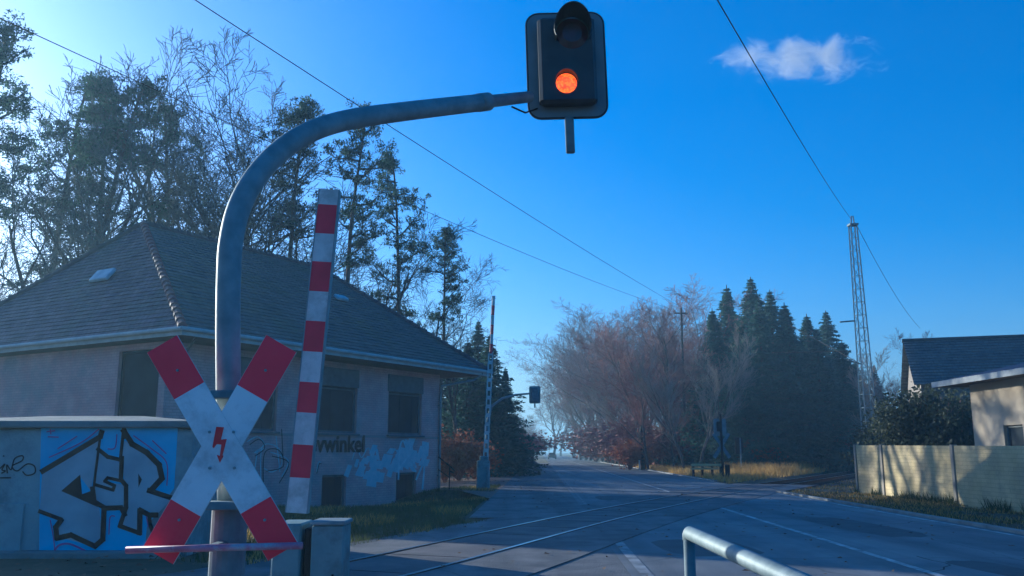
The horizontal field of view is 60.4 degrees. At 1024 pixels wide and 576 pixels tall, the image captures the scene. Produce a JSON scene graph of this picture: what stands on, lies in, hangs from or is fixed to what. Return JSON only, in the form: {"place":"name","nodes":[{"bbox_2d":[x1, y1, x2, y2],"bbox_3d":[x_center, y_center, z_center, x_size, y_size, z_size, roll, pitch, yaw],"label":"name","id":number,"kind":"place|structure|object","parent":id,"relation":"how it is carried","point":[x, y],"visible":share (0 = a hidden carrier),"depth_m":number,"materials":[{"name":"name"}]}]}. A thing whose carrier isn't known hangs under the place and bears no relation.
{"place":"outdoors","nodes":[
{"label":"outdoors","id":0,"kind":"place"},
{"bbox_2d":[154,518,630,575],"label":"pavement","id":1,"kind":"structure","parent":0,"point":[593,563],"depth_m":12.23,"materials":[{"name":"concrete"}]},
{"bbox_2d":[270,189,352,575],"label":"level crossing barrier","id":2,"kind":"object","parent":1,"relation":"on","point":[325,551],"visible":0.98,"depth_m":7.87,"materials":[{"name":"metal"}]},
{"bbox_2d":[125,1,607,575],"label":"crossing signal","id":3,"kind":"object","parent":1,"relation":"on","point":[565,63],"visible":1,"depth_m":5.53,"materials":[{"name":"metal"}]},
{"bbox_2d":[682,526,811,575],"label":"pipe railing","id":4,"kind":"object","parent":1,"relation":"on","point":[757,563],"visible":1,"depth_m":5.13,"materials":[{"name":"metal"}]},
{"bbox_2d":[440,475,513,497],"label":"forecourt","id":5,"kind":"structure","parent":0,"point":[497,480],"depth_m":44.56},
{"bbox_2d":[476,296,494,488],"bbox_3d":[-1.138,4.523,38.701,0.773,8.488,0.650,0,-11,0],"label":"level crossing barrier","id":6,"kind":"object","parent":5,"relation":"on","point":[483,472],"visible":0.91,"depth_m":38.36,"materials":[{"name":"metal"}]},
{"bbox_2d":[0,453,1023,575],"bbox_3d":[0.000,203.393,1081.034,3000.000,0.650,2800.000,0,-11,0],"label":"ground","id":7,"kind":"structure","parent":0,"point":[72,567],"depth_m":13.08,"materials":[{"name":"plant"}]},
{"bbox_2d":[0,9,54,245],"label":"pine tree","id":8,"kind":"object","parent":7,"relation":"on","point":[6,49],"visible":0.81,"depth_m":46.37,"materials":[{"name":"green plant"}]},
{"bbox_2d":[0,215,63,297],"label":"bare tree","id":9,"kind":"object","parent":7,"relation":"on","point":[10,258],"visible":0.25,"depth_m":48.46,"materials":[{"name":"brown plant"}]},
{"bbox_2d":[0,66,121,289],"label":"pine tree","id":10,"kind":"object","parent":7,"relation":"on","point":[64,121],"visible":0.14,"depth_m":54.03,"materials":[{"name":"green plant"}]},
{"bbox_2d":[0,117,125,300],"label":"bare tree","id":11,"kind":"object","parent":7,"relation":"on","point":[12,237],"visible":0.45,"depth_m":44.26,"materials":[{"name":"brown plant"}]},
{"bbox_2d":[25,74,175,248],"bbox_3d":[-22.810,-0.868,48.045,5.946,22.983,6.674,-8,-13,35],"label":"pine tree","id":12,"kind":"object","parent":7,"relation":"on","point":[140,102],"visible":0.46,"depth_m":49.10,"materials":[{"name":"green plant"}]},
{"bbox_2d":[52,69,154,240],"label":"pine tree","id":13,"kind":"object","parent":7,"relation":"on","point":[111,106],"visible":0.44,"depth_m":51.61,"materials":[{"name":"green plant"}]},
{"bbox_2d":[0,416,216,558],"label":"utility kiosk","id":14,"kind":"object","parent":7,"relation":"on","point":[82,487],"visible":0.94,"depth_m":13.87,"materials":[{"name":"concrete"}]},
{"bbox_2d":[0,104,223,299],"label":"bare tree","id":15,"kind":"object","parent":7,"relation":"on","point":[73,238],"visible":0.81,"depth_m":42.46,"materials":[{"name":"brown plant"}]},
{"bbox_2d":[15,25,221,271],"bbox_3d":[-22.299,-2.346,50.786,11.526,26.999,9.661,5,-12,-25],"label":"bare tree","id":16,"kind":"object","parent":7,"relation":"on","point":[141,131],"visible":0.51,"depth_m":50.39,"materials":[{"name":"brown plant"}]},
{"bbox_2d":[1,52,271,267],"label":"bare tree","id":17,"kind":"object","parent":7,"relation":"on","point":[103,117],"visible":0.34,"depth_m":50.82,"materials":[{"name":"brown plant"}]},
{"bbox_2d":[12,53,337,264],"bbox_3d":[-22.556,-1.029,57.709,19.086,27.026,13.994,5,-12,-26],"label":"bare tree","id":18,"kind":"object","parent":7,"relation":"on","point":[203,131],"visible":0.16,"depth_m":57.02,"materials":[{"name":"brown plant"}]},
{"bbox_2d":[132,98,219,226],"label":"pine tree","id":19,"kind":"object","parent":7,"relation":"on","point":[178,133],"visible":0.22,"depth_m":57.78,"materials":[{"name":"green plant"}]},
{"bbox_2d":[142,149,312,259],"bbox_3d":[-15.428,2.092,50.687,10.244,18.074,13.301,1,-11,-8],"label":"bare tree","id":20,"kind":"object","parent":7,"relation":"on","point":[211,202],"visible":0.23,"depth_m":47.42,"materials":[{"name":"brown plant"}]},
{"bbox_2d":[149,167,311,258],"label":"bare tree","id":21,"kind":"object","parent":7,"relation":"on","point":[262,203],"visible":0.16,"depth_m":49.11,"materials":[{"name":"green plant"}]},
{"bbox_2d":[0,220,492,507],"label":"station building","id":22,"kind":"structure","parent":7,"relation":"on","point":[83,334],"depth_m":32.12,"materials":[{"name":"tile"}]},
{"bbox_2d":[118,349,158,416],"bbox_3d":[-11.571,3.084,27.465,2.000,2.300,0.085,-6,-12,30],"label":"window","id":23,"kind":"structure","parent":22,"relation":"in","point":[139,379],"depth_m":27.59,"materials":[{"name":"glass"}]},
{"bbox_2d":[241,357,279,433],"bbox_3d":[-8.758,3.620,29.645,0.331,2.515,2.420,-6,-12,30],"label":"window","id":24,"kind":"structure","parent":22,"relation":"in","point":[265,423],"depth_m":30.17,"materials":[{"name":"glass"}]},
{"bbox_2d":[321,474,343,507],"bbox_3d":[-6.716,7.560,32.623,0.091,1.250,1.320,-6,-12,30],"label":"window","id":25,"kind":"structure","parent":22,"relation":"in","point":[332,485],"depth_m":32.74,"materials":[{"name":"glass"}]},
{"bbox_2d":[317,366,359,435],"bbox_3d":[-6.613,4.277,33.172,0.331,2.515,2.420,-6,-12,30],"label":"window","id":26,"kind":"structure","parent":22,"relation":"in","point":[337,405],"depth_m":33.34,"materials":[{"name":"glass"}]},
{"bbox_2d":[396,472,413,499],"bbox_3d":[-4.484,8.244,36.294,0.091,1.250,1.350,-6,-12,30],"label":"window","id":27,"kind":"structure","parent":22,"relation":"in","point":[405,484],"depth_m":36.40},
{"bbox_2d":[386,374,424,436],"bbox_3d":[-4.468,4.935,36.699,0.331,2.515,2.420,-6,-12,30],"label":"window","id":28,"kind":"structure","parent":22,"relation":"in","point":[404,391],"depth_m":36.76,"materials":[{"name":"glass"}]},
{"bbox_2d":[155,25,350,262],"bbox_3d":[-15.510,-1.777,50.857,10.188,25.882,12.154,5,-12,-27],"label":"bare tree","id":29,"kind":"object","parent":7,"relation":"on","point":[233,128],"visible":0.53,"depth_m":50.30,"materials":[{"name":"brown plant"}]},
{"bbox_2d":[117,99,391,285],"bbox_3d":[-16.440,-0.784,58.106,18.100,26.644,13.940,-1,-11,3],"label":"bare tree","id":30,"kind":"object","parent":7,"relation":"on","point":[212,174],"visible":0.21,"depth_m":58.88,"materials":[{"name":"brown plant"}]},
{"bbox_2d":[148,73,372,275],"bbox_3d":[-15.569,-1.933,50.708,12.557,26.181,16.303,6,-12,-31],"label":"bare tree","id":31,"kind":"object","parent":7,"relation":"on","point":[242,173],"visible":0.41,"depth_m":50.67,"materials":[{"name":"brown plant"}]},
{"bbox_2d":[253,94,332,257],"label":"pine tree","id":32,"kind":"object","parent":7,"relation":"on","point":[304,110],"visible":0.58,"depth_m":49.74,"materials":[{"name":"green plant"}]},
{"bbox_2d":[155,484,500,564],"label":"lawn grass","id":33,"kind":"structure","parent":7,"relation":"on","point":[381,510],"depth_m":22.07,"materials":[{"name":"plant"}]},
{"bbox_2d":[298,97,399,285],"bbox_3d":[-9.222,-0.137,50.206,4.853,22.335,5.087,9,-14,-41],"label":"pine tree","id":34,"kind":"object","parent":7,"relation":"on","point":[361,135],"visible":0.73,"depth_m":51.00,"materials":[{"name":"green plant"}]},
{"bbox_2d":[362,149,438,329],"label":"pine tree","id":35,"kind":"object","parent":7,"relation":"on","point":[389,208],"visible":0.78,"depth_m":52.68,"materials":[{"name":"green plant"}]},
{"bbox_2d":[340,210,476,327],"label":"bare tree","id":36,"kind":"object","parent":7,"relation":"on","point":[407,277],"visible":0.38,"depth_m":53.10,"materials":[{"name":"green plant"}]},
{"bbox_2d":[400,275,482,436],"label":"bare tree","id":37,"kind":"object","parent":7,"relation":"on","point":[453,407],"visible":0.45,"depth_m":55.64,"materials":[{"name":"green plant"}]},
{"bbox_2d":[417,222,470,407],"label":"pine tree","id":38,"kind":"object","parent":7,"relation":"on","point":[447,235],"visible":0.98,"depth_m":53.66,"materials":[{"name":"green plant"}]},
{"bbox_2d":[408,254,506,357],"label":"bare tree","id":39,"kind":"object","parent":7,"relation":"on","point":[479,295],"visible":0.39,"depth_m":57.23,"materials":[{"name":"brown plant"}]},
{"bbox_2d":[441,439,478,482],"bbox_3d":[-3.713,8.933,46.013,3.786,2.722,3.356,-4,-11,21],"label":"red bush","id":40,"kind":"object","parent":7,"relation":"on","point":[451,458],"visible":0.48,"depth_m":45.84,"materials":[{"name":"plant"}]},
{"bbox_2d":[441,423,503,480],"bbox_3d":[-3.142,9.137,48.871,5.417,3.428,4.802,0,-11,0],"label":"red bush","id":41,"kind":"object","parent":7,"relation":"on","point":[468,441],"visible":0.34,"depth_m":48.66,"materials":[{"name":"plant"}]},
{"bbox_2d":[441,343,513,477],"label":"spruce tree","id":42,"kind":"object","parent":7,"relation":"on","point":[466,423],"visible":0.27,"depth_m":58.94,"materials":[{"name":"green plant"}]},
{"bbox_2d":[442,320,539,471],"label":"spruce tree","id":43,"kind":"object","parent":7,"relation":"on","point":[477,350],"visible":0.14,"depth_m":68.10,"materials":[{"name":"green plant"}]},
{"bbox_2d":[442,335,549,476],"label":"spruce tree","id":44,"kind":"object","parent":7,"relation":"on","point":[500,406],"visible":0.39,"depth_m":60.71,"materials":[{"name":"green plant"}]},
{"bbox_2d":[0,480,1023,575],"bbox_3d":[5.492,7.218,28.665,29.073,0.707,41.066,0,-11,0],"label":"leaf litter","id":45,"kind":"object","parent":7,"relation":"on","point":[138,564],"visible":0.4,"depth_m":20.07,"materials":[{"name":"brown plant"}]},
{"bbox_2d":[524,346,582,459],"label":"bare tree","id":46,"kind":"object","parent":7,"relation":"on","point":[539,373],"visible":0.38,"depth_m":182.22,"materials":[{"name":"brown plant"}]},
{"bbox_2d":[526,378,581,457],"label":"bare tree","id":47,"kind":"object","parent":7,"relation":"on","point":[552,417],"visible":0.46,"depth_m":240.13,"materials":[{"name":"brown plant"}]},
{"bbox_2d":[349,484,784,575],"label":"crossing panels","id":48,"kind":"object","parent":7,"relation":"on","point":[415,560],"visible":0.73,"depth_m":15.63,"materials":[{"name":"concrete"}]},
{"bbox_2d":[500,322,640,417],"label":"bare tree","id":49,"kind":"object","parent":7,"relation":"on","point":[537,344],"visible":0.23,"depth_m":223.55,"materials":[{"name":"brown plant"}]},
{"bbox_2d":[557,384,603,461],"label":"bare tree","id":50,"kind":"object","parent":7,"relation":"on","point":[566,405],"visible":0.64,"depth_m":135.09,"materials":[{"name":"brown plant"}]},
{"bbox_2d":[546,422,627,461],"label":"twiggy bush","id":51,"kind":"object","parent":7,"relation":"on","point":[565,438],"visible":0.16,"depth_m":144.39,"materials":[{"name":"brown plant"}]},
{"bbox_2d":[534,325,643,462],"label":"bare tree","id":52,"kind":"object","parent":7,"relation":"on","point":[555,347],"visible":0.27,"depth_m":128.91,"materials":[{"name":"brown plant"}]},
{"bbox_2d":[536,305,647,441],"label":"bare tree","id":53,"kind":"object","parent":7,"relation":"on","point":[576,381],"visible":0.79,"depth_m":114.51,"materials":[{"name":"brown plant"}]},
{"bbox_2d":[537,299,650,428],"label":"bare tree","id":54,"kind":"object","parent":7,"relation":"on","point":[583,315],"visible":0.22,"depth_m":168.24,"materials":[{"name":"brown plant"}]},
{"bbox_2d":[578,371,628,439],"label":"bare tree","id":55,"kind":"object","parent":7,"relation":"on","point":[595,402],"visible":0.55,"depth_m":106.70,"materials":[{"name":"brown plant"}]},
{"bbox_2d":[566,420,652,462],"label":"twiggy bush","id":56,"kind":"object","parent":7,"relation":"on","point":[576,445],"visible":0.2,"depth_m":123.36,"materials":[{"name":"red plant"}]},
{"bbox_2d":[572,323,671,419],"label":"bare tree","id":57,"kind":"object","parent":7,"relation":"on","point":[602,372],"visible":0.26,"depth_m":110.00,"materials":[{"name":"brown plant"}]},
{"bbox_2d":[597,434,657,469],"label":"red bush","id":58,"kind":"object","parent":7,"relation":"on","point":[630,455],"visible":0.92,"depth_m":78.29,"materials":[{"name":"plant"}]},
{"bbox_2d":[596,417,660,462],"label":"twiggy bush","id":59,"kind":"object","parent":7,"relation":"on","point":[613,441],"visible":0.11,"depth_m":88.84,"materials":[{"name":"red plant"}]},
{"bbox_2d":[569,301,688,465],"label":"bare tree","id":60,"kind":"object","parent":7,"relation":"on","point":[624,367],"visible":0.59,"depth_m":90.75,"materials":[{"name":"brown plant"}]},
{"bbox_2d":[580,315,690,442],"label":"bare tree","id":61,"kind":"object","parent":7,"relation":"on","point":[613,355],"visible":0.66,"depth_m":86.08,"materials":[{"name":"brown plant"}]},
{"bbox_2d":[601,353,670,469],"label":"bare tree","id":62,"kind":"object","parent":7,"relation":"on","point":[628,379],"visible":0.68,"depth_m":77.63,"materials":[{"name":"brown plant"}]},
{"bbox_2d":[595,306,706,408],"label":"bare tree","id":63,"kind":"object","parent":7,"relation":"on","point":[664,334],"visible":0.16,"depth_m":106.73,"materials":[{"name":"brown plant"}]},
{"bbox_2d":[625,345,687,468],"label":"bare tree","id":64,"kind":"object","parent":7,"relation":"on","point":[650,389],"visible":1,"depth_m":70.80,"materials":[{"name":"brown plant"}]},
{"bbox_2d":[627,424,695,465],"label":"twiggy bush","id":65,"kind":"object","parent":7,"relation":"on","point":[660,455],"visible":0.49,"depth_m":81.80,"materials":[{"name":"brown plant"}]},
{"bbox_2d":[623,303,702,464],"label":"bare tree","id":66,"kind":"object","parent":7,"relation":"on","point":[667,346],"visible":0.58,"depth_m":82.92,"materials":[{"name":"brown plant"}]},
{"bbox_2d":[637,383,697,466],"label":"bare tree","id":67,"kind":"object","parent":7,"relation":"on","point":[671,439],"visible":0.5,"depth_m":77.20,"materials":[{"name":"brown plant"}]},
{"bbox_2d":[606,281,733,464],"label":"bare tree","id":68,"kind":"object","parent":7,"relation":"on","point":[694,374],"visible":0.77,"depth_m":79.39,"materials":[{"name":"brown plant"}]},
{"bbox_2d":[618,272,722,407],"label":"bare tree","id":69,"kind":"object","parent":7,"relation":"on","point":[720,292],"visible":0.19,"depth_m":163.92,"materials":[{"name":"brown plant"}]},
{"bbox_2d":[674,308,687,466],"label":"wooden pole","id":70,"kind":"object","parent":7,"relation":"on","point":[684,405],"visible":0.56,"depth_m":82.08,"materials":[{"name":"brown wood"}]},
{"bbox_2d":[0,18,669,308],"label":"overhead wire","id":71,"kind":"object","parent":70,"relation":"attached to","point":[269,141],"visible":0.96,"depth_m":27.78,"materials":[{"name":"black paint"}]},
{"bbox_2d":[195,0,683,308],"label":"overhead wire","id":72,"kind":"object","parent":70,"relation":"attached to","point":[389,125],"visible":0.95,"depth_m":25.42,"materials":[{"name":"black paint"}]},
{"bbox_2d":[656,310,735,466],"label":"spruce tree","id":73,"kind":"object","parent":7,"relation":"on","point":[714,344],"visible":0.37,"depth_m":81.15,"materials":[{"name":"green plant"}]},
{"bbox_2d":[652,286,743,402],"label":"bare tree","id":74,"kind":"object","parent":7,"relation":"on","point":[684,338],"visible":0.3,"depth_m":87.81,"materials":[{"name":"brown plant"}]},
{"bbox_2d":[689,285,744,426],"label":"spruce tree","id":75,"kind":"object","parent":7,"relation":"on","point":[726,298],"visible":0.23,"depth_m":88.64,"materials":[{"name":"green plant"}]},
{"bbox_2d":[712,414,730,477],"bbox_3d":[12.909,9.735,54.133,1.121,3.905,0.300,0,-11,0],"label":"crossing signal","id":76,"kind":"object","parent":7,"relation":"on","point":[719,426],"visible":0.91,"depth_m":54.26,"materials":[{"name":"black paint"}]},
{"bbox_2d":[687,324,764,467],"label":"bare tree","id":77,"kind":"object","parent":7,"relation":"on","point":[736,375],"visible":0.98,"depth_m":73.53,"materials":[{"name":"brown plant"}]},
{"bbox_2d":[691,345,801,466],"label":"spruce tree","id":78,"kind":"object","parent":7,"relation":"on","point":[742,422],"visible":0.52,"depth_m":74.12,"materials":[{"name":"green plant"}]},
{"bbox_2d":[696,460,815,474],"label":"tall dry grass","id":79,"kind":"structure","parent":7,"relation":"on","point":[770,467],"depth_m":66.24,"materials":[{"name":"plant"}]},
{"bbox_2d":[666,277,849,467],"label":"spruce tree","id":80,"kind":"object","parent":7,"relation":"on","point":[750,302],"visible":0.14,"depth_m":84.77,"materials":[{"name":"green plant"}]},
{"bbox_2d":[690,298,850,473],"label":"spruce tree","id":81,"kind":"object","parent":7,"relation":"on","point":[759,320],"visible":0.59,"depth_m":75.26,"materials":[{"name":"green plant"}]},
{"bbox_2d":[690,290,854,472],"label":"spruce tree","id":82,"kind":"object","parent":7,"relation":"on","point":[770,310],"visible":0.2,"depth_m":78.50,"materials":[{"name":"green plant"}]},
{"bbox_2d":[752,321,854,473],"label":"spruce tree","id":83,"kind":"object","parent":7,"relation":"on","point":[789,339],"visible":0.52,"depth_m":75.72,"materials":[{"name":"green plant"}]},
{"bbox_2d":[602,462,1023,534],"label":"kerb","id":84,"kind":"structure","parent":7,"relation":"on","point":[993,527],"depth_m":22.43,"materials":[{"name":"concrete"}]},
{"bbox_2d":[786,329,867,472],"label":"spruce tree","id":85,"kind":"object","parent":7,"relation":"on","point":[820,375],"visible":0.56,"depth_m":76.53,"materials":[{"name":"green plant"}]},
{"bbox_2d":[816,478,855,486],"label":"ballast bed","id":86,"kind":"object","parent":7,"relation":"on","point":[851,480],"visible":0.04,"depth_m":50.30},
{"bbox_2d":[350,471,854,575],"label":"railway track","id":87,"kind":"structure","parent":86,"relation":"on","point":[818,480],"depth_m":22.08,"materials":[{"name":"metal"}]},
{"bbox_2d":[828,340,873,472],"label":"spruce tree","id":88,"kind":"object","parent":7,"relation":"on","point":[842,364],"visible":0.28,"depth_m":81.35,"materials":[{"name":"green plant"}]},
{"bbox_2d":[817,310,885,413],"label":"spruce tree","id":89,"kind":"object","parent":7,"relation":"on","point":[826,330],"visible":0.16,"depth_m":92.24,"materials":[{"name":"green plant"}]},
{"bbox_2d":[840,216,875,433],"bbox_3d":[23.586,3.750,60.334,2.009,17.960,0.950,0,-11,0],"label":"lattice mast","id":90,"kind":"object","parent":7,"relation":"on","point":[850,225],"visible":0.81,"depth_m":60.56,"materials":[{"name":"metal"}]},
{"bbox_2d":[846,346,900,433],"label":"bare tree","id":91,"kind":"object","parent":7,"relation":"on","point":[865,384],"visible":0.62,"depth_m":68.14,"materials":[{"name":"brown plant"}]},
{"bbox_2d":[789,479,1023,528],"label":"verge grass","id":92,"kind":"structure","parent":7,"relation":"on","point":[901,501],"depth_m":26.29,"materials":[{"name":"plant"}]},
{"bbox_2d":[850,388,963,449],"bbox_3d":[18.947,7.073,41.530,5.400,4.717,4.978,-9,-14,41],"label":"evergreen bush","id":93,"kind":"object","parent":7,"relation":"on","point":[889,412],"visible":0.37,"depth_m":40.72,"materials":[{"name":"green plant"}]},
{"bbox_2d":[879,381,974,445],"bbox_3d":[19.800,6.773,40.629,4.785,4.988,5.191,6,-12,-28],"label":"evergreen bush","id":94,"kind":"object","parent":7,"relation":"on","point":[945,405],"visible":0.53,"depth_m":39.77,"materials":[{"name":"green plant"}]},
{"bbox_2d":[853,444,1023,512],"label":"boundary wall","id":95,"kind":"structure","parent":7,"relation":"on","point":[966,475],"depth_m":27.40,"materials":[{"name":"concrete"}]},
{"bbox_2d":[854,485,1023,512],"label":"wall weeds","id":96,"kind":"object","parent":7,"relation":"on","point":[932,498],"depth_m":27.53,"materials":[{"name":"green plant"}]},
{"bbox_2d":[0,0,1023,452],"label":"sky","id":97,"kind":"structure","parent":0,"point":[911,112],"materials":[{"name":"blue"}]},
{"bbox_2d":[469,463,578,517],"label":"road","id":98,"kind":"structure","parent":0,"point":[522,502],"depth_m":30.77,"materials":[{"name":"asphalt"}]},
{"bbox_2d":[634,464,827,483],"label":"tall dry grass","id":99,"kind":"structure","parent":0,"point":[739,474],"depth_m":59.96,"materials":[{"name":"plant"}]},
{"bbox_2d":[543,454,1023,575],"bbox_3d":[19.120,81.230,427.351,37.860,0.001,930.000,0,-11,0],"label":"road","id":100,"kind":"structure","parent":0,"point":[792,549],"depth_m":16.33,"materials":[{"name":"asphalt"}]},
{"bbox_2d":[186,484,748,575],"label":"crossing surface","id":101,"kind":"object","parent":100,"relation":"on","point":[356,551],"visible":0.66,"depth_m":17.65,"materials":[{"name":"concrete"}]},
{"bbox_2d":[412,484,817,575],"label":"crossing surface","id":102,"kind":"object","parent":100,"relation":"on","point":[530,559],"visible":0.91,"depth_m":15.31,"materials":[{"name":"concrete"}]},
{"bbox_2d":[651,539,763,555],"bbox_3d":[3.207,4.317,14.659,1.536,0.001,2.673,0,-11,0],"label":"asphalt patch","id":103,"kind":"object","parent":100,"relation":"on","point":[675,546],"visible":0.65,"depth_m":14.61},
{"bbox_2d":[721,508,944,575],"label":"line","id":104,"kind":"object","parent":100,"relation":"on","point":[897,562],"visible":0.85,"depth_m":14.43,"materials":[{"name":"paint"}]},
{"bbox_2d":[801,517,926,536],"bbox_3d":[7.407,5.106,18.890,1.259,0.001,5.162,0,-11,0],"label":"asphalt patch","id":105,"kind":"object","parent":100,"relation":"on","point":[862,527],"visible":1,"depth_m":18.48,"materials":[{"name":"asphalt"}]},
{"bbox_2d":[945,560,1023,575],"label":"asphalt patch","id":106,"kind":"object","parent":100,"relation":"on","point":[1001,569],"visible":1,"depth_m":12.08,"materials":[{"name":"asphalt"}]},
{"bbox_2d":[901,334,1023,403],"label":"house","id":107,"kind":"structure","parent":0,"point":[927,360],"depth_m":51.60,"materials":[{"name":"tile"}]},
{"bbox_2d":[931,363,1023,445],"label":"house","id":108,"kind":"structure","parent":0,"point":[997,400],"depth_m":28.94,"materials":[{"name":"paint"}]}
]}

